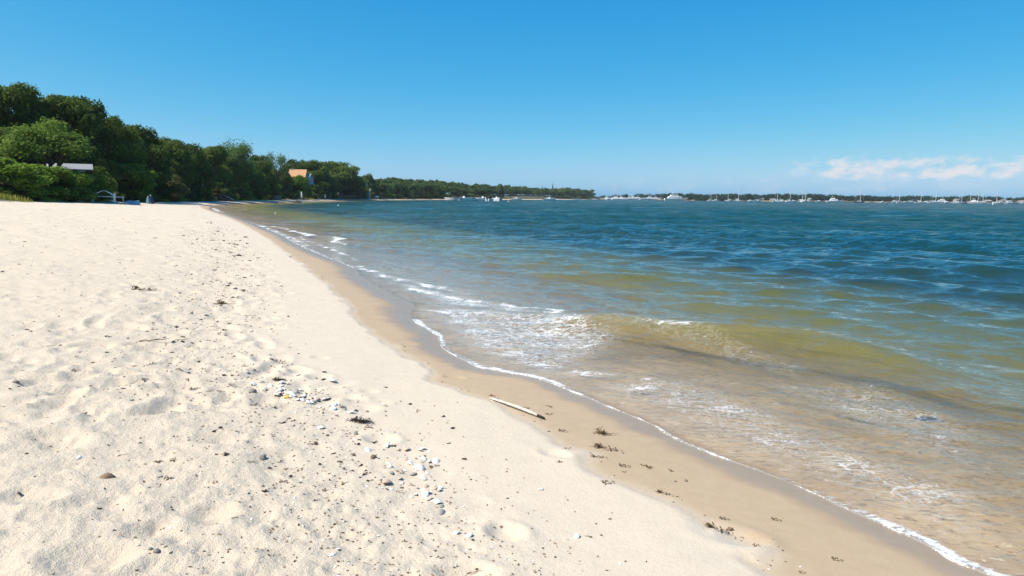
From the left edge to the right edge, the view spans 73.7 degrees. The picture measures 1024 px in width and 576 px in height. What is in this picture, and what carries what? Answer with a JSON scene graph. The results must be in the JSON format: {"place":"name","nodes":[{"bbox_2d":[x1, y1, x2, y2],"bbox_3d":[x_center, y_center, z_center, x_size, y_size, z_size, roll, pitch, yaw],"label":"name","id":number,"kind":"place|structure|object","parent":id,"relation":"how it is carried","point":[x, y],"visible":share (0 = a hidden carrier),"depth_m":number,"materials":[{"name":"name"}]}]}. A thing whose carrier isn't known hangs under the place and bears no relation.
{"place":"outdoors","nodes":[
{"label":"outdoors","id":0,"kind":"place"},
{"bbox_2d":[0,181,1023,575],"bbox_3d":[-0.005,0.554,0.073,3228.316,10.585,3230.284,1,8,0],"label":"sand ground","id":1,"kind":"structure","parent":0,"point":[370,341],"depth_m":5.09,"materials":[{"name":"beige sand"}]},
{"bbox_2d":[0,189,12,195],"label":"shrub","id":2,"kind":"object","parent":1,"relation":"on","point":[5,192],"visible":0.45,"depth_m":62.31,"materials":[{"name":"green plant"}]},
{"bbox_2d":[0,152,14,158],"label":"oak tree","id":3,"kind":"object","parent":1,"relation":"on","point":[7,155],"visible":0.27,"depth_m":73.09,"materials":[{"name":"green plant"}]},
{"bbox_2d":[0,100,18,126],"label":"oak tree","id":4,"kind":"object","parent":1,"relation":"on","point":[3,117],"visible":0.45,"depth_m":83.87,"materials":[{"name":"green plant"}]},
{"bbox_2d":[6,190,25,196],"bbox_3d":[-46.947,-8.649,64.171,2.253,1.118,2.101,-4,9,-30],"label":"shrub","id":5,"kind":"object","parent":1,"relation":"on","point":[16,193],"visible":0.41,"depth_m":64.08,"materials":[{"name":"green plant"}]},
{"bbox_2d":[0,127,38,164],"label":"oak tree","id":6,"kind":"object","parent":1,"relation":"on","point":[3,130],"visible":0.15,"depth_m":79.15,"materials":[{"name":"green plant"}]},
{"bbox_2d":[12,187,30,197],"bbox_3d":[-46.852,-8.909,65.006,2.188,1.439,1.900,3,8,21],"label":"shrub","id":7,"kind":"object","parent":1,"relation":"on","point":[22,192],"visible":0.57,"depth_m":64.57,"materials":[{"name":"green plant"}]},
{"bbox_2d":[3,167,49,199],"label":"shrub","id":8,"kind":"object","parent":1,"relation":"on","point":[39,191],"visible":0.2,"depth_m":65.93,"materials":[{"name":"green plant"}]},
{"bbox_2d":[0,157,53,192],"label":"shrub","id":9,"kind":"object","parent":1,"relation":"on","point":[18,179],"visible":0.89,"depth_m":63.92,"materials":[{"name":"green plant"}]},
{"bbox_2d":[0,81,56,129],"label":"oak tree","id":10,"kind":"object","parent":1,"relation":"on","point":[21,101],"visible":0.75,"depth_m":84.26,"materials":[{"name":"green plant"}]},
{"bbox_2d":[13,154,46,165],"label":"oak tree","id":11,"kind":"object","parent":1,"relation":"on","point":[34,161],"visible":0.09,"depth_m":81.28,"materials":[{"name":"green plant"}]},
{"bbox_2d":[0,114,99,185],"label":"spreading tree","id":12,"kind":"object","parent":1,"relation":"on","point":[35,140],"visible":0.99,"depth_m":72.98,"materials":[{"name":"green plant"}]},
{"bbox_2d":[28,163,81,200],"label":"shrub","id":13,"kind":"object","parent":1,"relation":"on","point":[56,173],"visible":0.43,"depth_m":70.12,"materials":[{"name":"green plant"}]},
{"bbox_2d":[47,150,77,163],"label":"oak tree","id":14,"kind":"object","parent":1,"relation":"on","point":[68,159],"visible":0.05,"depth_m":87.19,"materials":[{"name":"green plant"}]},
{"bbox_2d":[46,163,92,173],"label":"cottage","id":15,"kind":"structure","parent":1,"relation":"on","point":[81,168],"depth_m":80.62,"materials":[{"name":"grey"}]},
{"bbox_2d":[33,93,108,163],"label":"oak tree","id":16,"kind":"object","parent":1,"relation":"on","point":[81,113],"visible":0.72,"depth_m":89.13,"materials":[{"name":"green plant"}]},
{"bbox_2d":[53,183,96,201],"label":"shrub","id":17,"kind":"object","parent":1,"relation":"on","point":[83,196],"visible":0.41,"depth_m":71.83,"materials":[{"name":"green plant"}]},
{"bbox_2d":[52,170,97,201],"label":"shrub","id":18,"kind":"object","parent":1,"relation":"on","point":[85,178],"visible":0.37,"depth_m":73.73,"materials":[{"name":"green plant"}]},
{"bbox_2d":[68,170,116,197],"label":"shrub","id":19,"kind":"object","parent":1,"relation":"on","point":[98,183],"visible":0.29,"depth_m":78.83,"materials":[{"name":"green plant"}]},
{"bbox_2d":[70,129,114,163],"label":"oak tree","id":20,"kind":"object","parent":1,"relation":"on","point":[99,136],"visible":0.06,"depth_m":94.35,"materials":[{"name":"green plant"}]},
{"bbox_2d":[72,152,116,178],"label":"oak tree","id":21,"kind":"object","parent":1,"relation":"on","point":[95,160],"visible":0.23,"depth_m":89.82,"materials":[{"name":"green plant"}]},
{"bbox_2d":[87,166,118,189],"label":"shrub","id":22,"kind":"object","parent":1,"relation":"on","point":[112,183],"visible":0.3,"depth_m":82.45,"materials":[{"name":"green plant"}]},
{"bbox_2d":[100,473,114,478],"bbox_3d":[-2.077,0.973,3.503,0.076,0.046,0.058,-8,14,1],"label":"pebble","id":23,"kind":"object","parent":1,"relation":"on","point":[107,475],"visible":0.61,"depth_m":3.49,"materials":[{"name":"beige stone"}]},
{"bbox_2d":[91,191,123,203],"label":"canopy frame","id":24,"kind":"object","parent":1,"relation":"on","point":[114,198],"visible":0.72,"depth_m":75.61,"materials":[{"name":"white paint"}]},
{"bbox_2d":[98,159,124,184],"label":"oak tree","id":25,"kind":"object","parent":1,"relation":"on","point":[114,170],"visible":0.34,"depth_m":92.60,"materials":[{"name":"green plant"}]},
{"bbox_2d":[111,193,127,201],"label":"shrub","id":26,"kind":"object","parent":1,"relation":"on","point":[123,197],"visible":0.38,"depth_m":89.39,"materials":[{"name":"green plant"}]},
{"bbox_2d":[93,115,148,167],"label":"oak tree","id":27,"kind":"object","parent":1,"relation":"on","point":[118,130],"visible":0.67,"depth_m":96.19,"materials":[{"name":"green plant"}]},
{"bbox_2d":[127,200,140,204],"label":"dinghy","id":28,"kind":"object","parent":1,"relation":"on","point":[133,202],"visible":0.95,"depth_m":78.29,"materials":[{"name":"blue paint"}]},
{"bbox_2d":[113,163,161,200],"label":"shrub","id":29,"kind":"object","parent":1,"relation":"on","point":[136,174],"visible":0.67,"depth_m":95.43,"materials":[{"name":"green plant"}]},
{"bbox_2d":[118,179,159,200],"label":"shrub","id":30,"kind":"object","parent":1,"relation":"on","point":[152,191],"visible":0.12,"depth_m":98.92,"materials":[{"name":"green plant"}]},
{"bbox_2d":[126,124,172,182],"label":"oak tree","id":31,"kind":"object","parent":1,"relation":"on","point":[158,154],"visible":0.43,"depth_m":105.14,"materials":[{"name":"green plant"}]},
{"bbox_2d":[143,159,173,186],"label":"oak tree","id":32,"kind":"object","parent":1,"relation":"on","point":[158,182],"visible":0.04,"depth_m":109.97,"materials":[{"name":"green plant"}]},
{"bbox_2d":[151,186,170,200],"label":"shrub","id":33,"kind":"object","parent":1,"relation":"on","point":[158,189],"visible":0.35,"depth_m":107.64,"materials":[{"name":"green plant"}]},
{"bbox_2d":[157,173,190,201],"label":"shrub","id":34,"kind":"object","parent":1,"relation":"on","point":[175,187],"visible":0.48,"depth_m":115.26,"materials":[{"name":"green plant"}]},
{"bbox_2d":[159,136,193,183],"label":"oak tree","id":35,"kind":"object","parent":1,"relation":"on","point":[178,150],"visible":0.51,"depth_m":123.30,"materials":[{"name":"green plant"}]},
{"bbox_2d":[184,192,195,198],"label":"shrub","id":36,"kind":"object","parent":1,"relation":"on","point":[190,196],"visible":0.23,"depth_m":127.90,"materials":[{"name":"green plant"}]},
{"bbox_2d":[184,183,203,198],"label":"shrub","id":37,"kind":"object","parent":1,"relation":"on","point":[198,190],"visible":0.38,"depth_m":130.83,"materials":[{"name":"green plant"}]},
{"bbox_2d":[188,151,204,187],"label":"oak tree","id":38,"kind":"object","parent":1,"relation":"on","point":[199,180],"visible":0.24,"depth_m":132.14,"materials":[{"name":"green plant"}]},
{"bbox_2d":[186,143,215,186],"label":"oak tree","id":39,"kind":"object","parent":1,"relation":"on","point":[204,167],"visible":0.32,"depth_m":135.96,"materials":[{"name":"green plant"}]},
{"bbox_2d":[202,187,213,200],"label":"shrub","id":40,"kind":"object","parent":1,"relation":"on","point":[210,197],"visible":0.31,"depth_m":138.26,"materials":[{"name":"green plant"}]},
{"bbox_2d":[211,189,219,199],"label":"shrub","id":41,"kind":"object","parent":1,"relation":"on","point":[215,193],"visible":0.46,"depth_m":145.43,"materials":[{"name":"green plant"}]},
{"bbox_2d":[201,144,230,184],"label":"oak tree","id":42,"kind":"object","parent":1,"relation":"on","point":[216,155],"visible":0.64,"depth_m":148.06,"materials":[{"name":"green plant"}]},
{"bbox_2d":[214,181,231,194],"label":"shrub","id":43,"kind":"object","parent":1,"relation":"on","point":[222,189],"visible":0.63,"depth_m":147.20,"materials":[{"name":"green plant"}]},
{"bbox_2d":[212,164,236,192],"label":"oak tree","id":44,"kind":"object","parent":1,"relation":"on","point":[231,182],"visible":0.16,"depth_m":154.95,"materials":[{"name":"green plant"}]},
{"bbox_2d":[215,193,234,201],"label":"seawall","id":45,"kind":"object","parent":1,"relation":"on","point":[228,197],"visible":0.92,"depth_m":148.03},
{"bbox_2d":[220,156,244,184],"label":"oak tree","id":46,"kind":"object","parent":1,"relation":"on","point":[232,164],"visible":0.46,"depth_m":160.18,"materials":[{"name":"green plant"}]},
{"bbox_2d":[218,136,258,180],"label":"locust tree","id":47,"kind":"object","parent":1,"relation":"on","point":[239,152],"visible":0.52,"depth_m":164.24,"materials":[{"name":"green plant"}]},
{"bbox_2d":[232,188,249,197],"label":"shrub","id":48,"kind":"object","parent":1,"relation":"on","point":[246,195],"visible":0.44,"depth_m":162.59,"materials":[{"name":"green plant"}]},
{"bbox_2d":[232,180,252,196],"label":"shrub","id":49,"kind":"object","parent":1,"relation":"on","point":[245,187],"visible":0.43,"depth_m":165.12,"materials":[{"name":"green plant"}]},
{"bbox_2d":[241,161,265,186],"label":"oak tree","id":50,"kind":"object","parent":1,"relation":"on","point":[260,178],"visible":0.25,"depth_m":175.92,"materials":[{"name":"green plant"}]},
{"bbox_2d":[0,193,510,202],"bbox_3d":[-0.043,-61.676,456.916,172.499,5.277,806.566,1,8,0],"label":"dune grass","id":51,"kind":"structure","parent":1,"relation":"on","point":[10,197],"depth_m":108.91,"materials":[{"name":"green plant"}]},
{"bbox_2d":[248,186,266,198],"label":"shrub","id":52,"kind":"object","parent":1,"relation":"on","point":[258,191],"visible":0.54,"depth_m":173.64,"materials":[{"name":"green plant"}]},
{"bbox_2d":[250,154,277,189],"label":"oak tree","id":53,"kind":"object","parent":1,"relation":"on","point":[266,168],"visible":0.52,"depth_m":188.14,"materials":[{"name":"green plant"}]},
{"bbox_2d":[264,189,273,199],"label":"shrub","id":54,"kind":"object","parent":1,"relation":"on","point":[268,193],"visible":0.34,"depth_m":187.22,"materials":[{"name":"green plant"}]},
{"bbox_2d":[267,195,281,200],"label":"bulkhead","id":55,"kind":"object","parent":1,"relation":"on","point":[277,197],"visible":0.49,"depth_m":190.36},
{"bbox_2d":[271,169,283,191],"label":"oak tree","id":56,"kind":"object","parent":1,"relation":"on","point":[274,172],"visible":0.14,"depth_m":197.29,"materials":[{"name":"green plant"}]},
{"bbox_2d":[273,184,282,197],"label":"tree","id":57,"kind":"object","parent":1,"relation":"on","point":[278,186],"visible":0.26,"depth_m":194.75,"materials":[{"name":"green plant"}]},
{"bbox_2d":[265,150,292,178],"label":"locust tree","id":58,"kind":"object","parent":1,"relation":"on","point":[281,161],"visible":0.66,"depth_m":203.75,"materials":[{"name":"green plant"}]},
{"bbox_2d":[278,171,292,194],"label":"oak tree","id":59,"kind":"object","parent":1,"relation":"on","point":[287,182],"visible":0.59,"depth_m":212.14,"materials":[{"name":"green plant"}]},
{"bbox_2d":[281,190,300,198],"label":"shrub","id":60,"kind":"object","parent":1,"relation":"on","point":[294,194],"visible":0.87,"depth_m":212.10,"materials":[{"name":"green plant"}]},
{"bbox_2d":[280,159,308,172],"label":"oak tree","id":61,"kind":"object","parent":1,"relation":"on","point":[297,164],"visible":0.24,"depth_m":255.15,"materials":[{"name":"green plant"}]},
{"bbox_2d":[289,168,307,197],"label":"house","id":62,"kind":"structure","parent":1,"relation":"on","point":[296,172],"depth_m":235.73,"materials":[{"name":"orange wood"}]},
{"bbox_2d":[292,174,307,196],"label":"shrub","id":63,"kind":"object","parent":1,"relation":"on","point":[301,186],"visible":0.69,"depth_m":221.03,"materials":[{"name":"green plant"}]},
{"bbox_2d":[300,177,312,197],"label":"shrub","id":64,"kind":"object","parent":1,"relation":"on","point":[309,188],"visible":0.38,"depth_m":225.26,"materials":[{"name":"green plant"}]},
{"bbox_2d":[306,174,314,198],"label":"house wing","id":65,"kind":"structure","parent":1,"relation":"on","point":[310,177],"depth_m":237.62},
{"bbox_2d":[306,184,321,198],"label":"shrub","id":66,"kind":"object","parent":1,"relation":"on","point":[315,188],"visible":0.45,"depth_m":236.50,"materials":[{"name":"green plant"}]},
{"bbox_2d":[308,170,323,189],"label":"oak tree","id":67,"kind":"object","parent":1,"relation":"on","point":[318,175],"visible":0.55,"depth_m":247.53,"materials":[{"name":"green plant"}]},
{"bbox_2d":[303,159,330,179],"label":"oak tree","id":68,"kind":"object","parent":1,"relation":"on","point":[322,166],"visible":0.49,"depth_m":255.34,"materials":[{"name":"green plant"}]},
{"bbox_2d":[314,180,331,194],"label":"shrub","id":69,"kind":"object","parent":1,"relation":"on","point":[327,184],"visible":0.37,"depth_m":254.88,"materials":[{"name":"green plant"}]},
{"bbox_2d":[319,177,341,191],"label":"oak tree","id":70,"kind":"object","parent":1,"relation":"on","point":[336,185],"visible":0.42,"depth_m":261.94,"materials":[{"name":"green plant"}]},
{"bbox_2d":[322,188,339,197],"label":"shrub","id":71,"kind":"object","parent":1,"relation":"on","point":[334,193],"visible":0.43,"depth_m":262.42,"materials":[{"name":"green plant"}]},
{"bbox_2d":[330,174,347,192],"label":"oak tree","id":72,"kind":"object","parent":1,"relation":"on","point":[338,177],"visible":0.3,"depth_m":270.22,"materials":[{"name":"green plant"}]},
{"bbox_2d":[327,161,364,196],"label":"oak tree","id":73,"kind":"object","parent":1,"relation":"on","point":[349,174],"visible":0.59,"depth_m":275.39,"materials":[{"name":"green plant"}]},
{"bbox_2d":[341,192,362,197],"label":"shrub","id":74,"kind":"object","parent":1,"relation":"on","point":[356,195],"visible":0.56,"depth_m":292.43,"materials":[{"name":"green plant"}]},
{"bbox_2d":[342,188,362,196],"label":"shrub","id":75,"kind":"object","parent":1,"relation":"on","point":[353,192],"visible":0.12,"depth_m":288.53,"materials":[{"name":"green plant"}]},
{"bbox_2d":[341,174,365,198],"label":"oak tree","id":76,"kind":"object","parent":1,"relation":"on","point":[343,192],"visible":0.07,"depth_m":284.69,"materials":[{"name":"green plant"}]},
{"bbox_2d":[346,416,371,423],"bbox_3d":[-1.081,0.915,4.790,0.272,0.043,0.127,2,8,14],"label":"seaweed","id":77,"kind":"object","parent":1,"relation":"on","point":[356,418],"visible":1,"depth_m":4.78,"materials":[{"name":"brown plant"}]},
{"bbox_2d":[363,173,377,192],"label":"oak tree","id":78,"kind":"object","parent":1,"relation":"on","point":[372,182],"visible":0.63,"depth_m":324.95,"materials":[{"name":"green plant"}]},
{"bbox_2d":[378,183,386,198],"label":"oak tree","id":79,"kind":"object","parent":1,"relation":"on","point":[382,187],"visible":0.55,"depth_m":340.86,"materials":[{"name":"green plant"}]},
{"bbox_2d":[385,183,395,193],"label":"locust tree","id":80,"kind":"object","parent":1,"relation":"on","point":[389,189],"visible":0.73,"depth_m":354.96,"materials":[{"name":"green plant"}]},
{"bbox_2d":[391,181,401,194],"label":"oak tree","id":81,"kind":"object","parent":1,"relation":"on","point":[396,187],"visible":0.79,"depth_m":361.11,"materials":[{"name":"green plant"}]},
{"bbox_2d":[1,223,800,575],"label":"beach crumbs","id":82,"kind":"object","parent":1,"relation":"on","point":[307,443],"visible":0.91,"depth_m":3.81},
{"bbox_2d":[395,182,411,195],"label":"oak tree","id":83,"kind":"object","parent":1,"relation":"on","point":[403,186],"visible":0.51,"depth_m":372.63,"materials":[{"name":"green plant"}]},
{"bbox_2d":[402,183,418,196],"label":"oak tree","id":84,"kind":"object","parent":1,"relation":"on","point":[413,189],"visible":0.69,"depth_m":385.79,"materials":[{"name":"green plant"}]},
{"bbox_2d":[413,182,424,193],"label":"locust tree","id":85,"kind":"object","parent":1,"relation":"on","point":[420,187],"visible":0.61,"depth_m":397.97,"materials":[{"name":"green plant"}]},
{"bbox_2d":[415,464,424,470],"bbox_3d":[-0.542,1.051,4.001,0.056,0.028,0.078,-13,34,-38],"label":"shell","id":86,"kind":"object","parent":1,"relation":"on","point":[419,467],"visible":1,"depth_m":3.99},
{"bbox_2d":[420,183,434,194],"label":"oak tree","id":87,"kind":"object","parent":1,"relation":"on","point":[429,187],"visible":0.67,"depth_m":410.89,"materials":[{"name":"green plant"}]},
{"bbox_2d":[430,499,442,503],"bbox_3d":[-0.395,1.102,3.530,0.061,0.019,0.047,-5,9,-33],"label":"shell","id":88,"kind":"object","parent":1,"relation":"on","point":[436,501],"visible":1,"depth_m":3.52},
{"bbox_2d":[433,185,443,194],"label":"oak tree","id":89,"kind":"object","parent":1,"relation":"on","point":[438,190],"visible":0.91,"depth_m":421.50,"materials":[{"name":"green plant"}]},
{"bbox_2d":[440,185,449,193],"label":"oak tree","id":90,"kind":"object","parent":1,"relation":"on","point":[445,189],"visible":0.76,"depth_m":436.08,"materials":[{"name":"green plant"}]},
{"bbox_2d":[450,186,459,195],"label":"oak tree","id":91,"kind":"object","parent":1,"relation":"on","point":[456,189],"visible":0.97,"depth_m":448.50,"materials":[{"name":"green plant"}]},
{"bbox_2d":[458,186,468,193],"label":"oak tree","id":92,"kind":"object","parent":1,"relation":"on","point":[463,190],"visible":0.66,"depth_m":457.77,"materials":[{"name":"green plant"}]},
{"bbox_2d":[478,189,486,195],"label":"oak tree","id":93,"kind":"object","parent":1,"relation":"on","point":[482,192],"visible":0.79,"depth_m":488.99,"materials":[{"name":"green plant"}]},
{"bbox_2d":[484,189,493,195],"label":"oak tree","id":94,"kind":"object","parent":1,"relation":"on","point":[489,191],"visible":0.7,"depth_m":513.45,"materials":[{"name":"green plant"}]},
{"bbox_2d":[499,184,503,197],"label":"pine tree","id":95,"kind":"object","parent":1,"relation":"on","point":[501,193],"visible":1,"depth_m":534.46,"materials":[{"name":"green plant"}]},
{"bbox_2d":[489,397,544,418],"bbox_3d":[0.034,0.980,5.612,0.023,0.038,0.664,-6,10,-42],"label":"driftwood stick","id":96,"kind":"object","parent":1,"relation":"on","point":[523,409],"visible":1,"depth_m":5.57,"materials":[{"name":"white wood"}]},
{"bbox_2d":[592,426,612,435],"bbox_3d":[0.691,1.080,5.160,0.269,0.053,0.118,1,8,0],"label":"seaweed","id":97,"kind":"object","parent":1,"relation":"on","point":[602,432],"visible":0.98,"depth_m":5.17,"materials":[{"name":"brown plant"}]},
{"bbox_2d":[593,443,622,450],"bbox_3d":[0.655,1.105,4.810,0.262,0.038,0.151,3,8,17],"label":"seaweed","id":98,"kind":"object","parent":1,"relation":"on","point":[598,445],"visible":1,"depth_m":4.79,"materials":[{"name":"brown plant"}]},
{"bbox_2d":[703,521,727,532],"bbox_3d":[1.076,1.248,3.594,0.192,0.028,0.111,5,9,31],"label":"seaweed","id":99,"kind":"object","parent":1,"relation":"on","point":[709,524],"visible":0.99,"depth_m":3.59,"materials":[{"name":"brown plant"}]},
{"bbox_2d":[591,192,1023,201],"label":"distant woods","id":100,"kind":"object","parent":1,"relation":"on","point":[734,196],"visible":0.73,"depth_m":818.22,"materials":[{"name":"green plant"}]},
{"bbox_2d":[914,416,943,421],"bbox_3d":[4.117,1.313,6.756,0.300,0.071,0.161,1,8,0],"label":"rock","id":101,"kind":"object","parent":1,"relation":"on","point":[929,419],"visible":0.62,"depth_m":6.72,"materials":[{"name":"stone"}]},
{"bbox_2d":[0,0,1023,198],"label":"sky","id":102,"kind":"structure","parent":0,"point":[878,98],"materials":[{"name":"blue"}]},
{"bbox_2d":[212,200,1023,575],"bbox_3d":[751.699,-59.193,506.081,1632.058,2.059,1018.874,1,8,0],"label":"sea water","id":103,"kind":"structure","parent":0,"point":[946,278],"depth_m":20.21,"materials":[{"name":"blue liquid"}]},
{"bbox_2d":[444,196,461,199],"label":"motorboat","id":104,"kind":"object","parent":103,"relation":"on","point":[455,198],"visible":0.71,"depth_m":395.28,"materials":[{"name":"white paint"}]},
{"bbox_2d":[275,232,989,574],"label":"foam line","id":105,"kind":"object","parent":103,"relation":"on","point":[950,557],"visible":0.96,"depth_m":4.93,"materials":[{"name":"white"}]},
{"bbox_2d":[664,195,686,199],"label":"yacht","id":106,"kind":"object","parent":103,"relation":"on","point":[673,197],"visible":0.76,"depth_m":869.51,"materials":[{"name":"white paint"}]},
{"bbox_2d":[826,198,841,201],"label":"yacht","id":107,"kind":"object","parent":103,"relation":"on","point":[833,200],"visible":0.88,"depth_m":699.45,"materials":[{"name":"white paint"}]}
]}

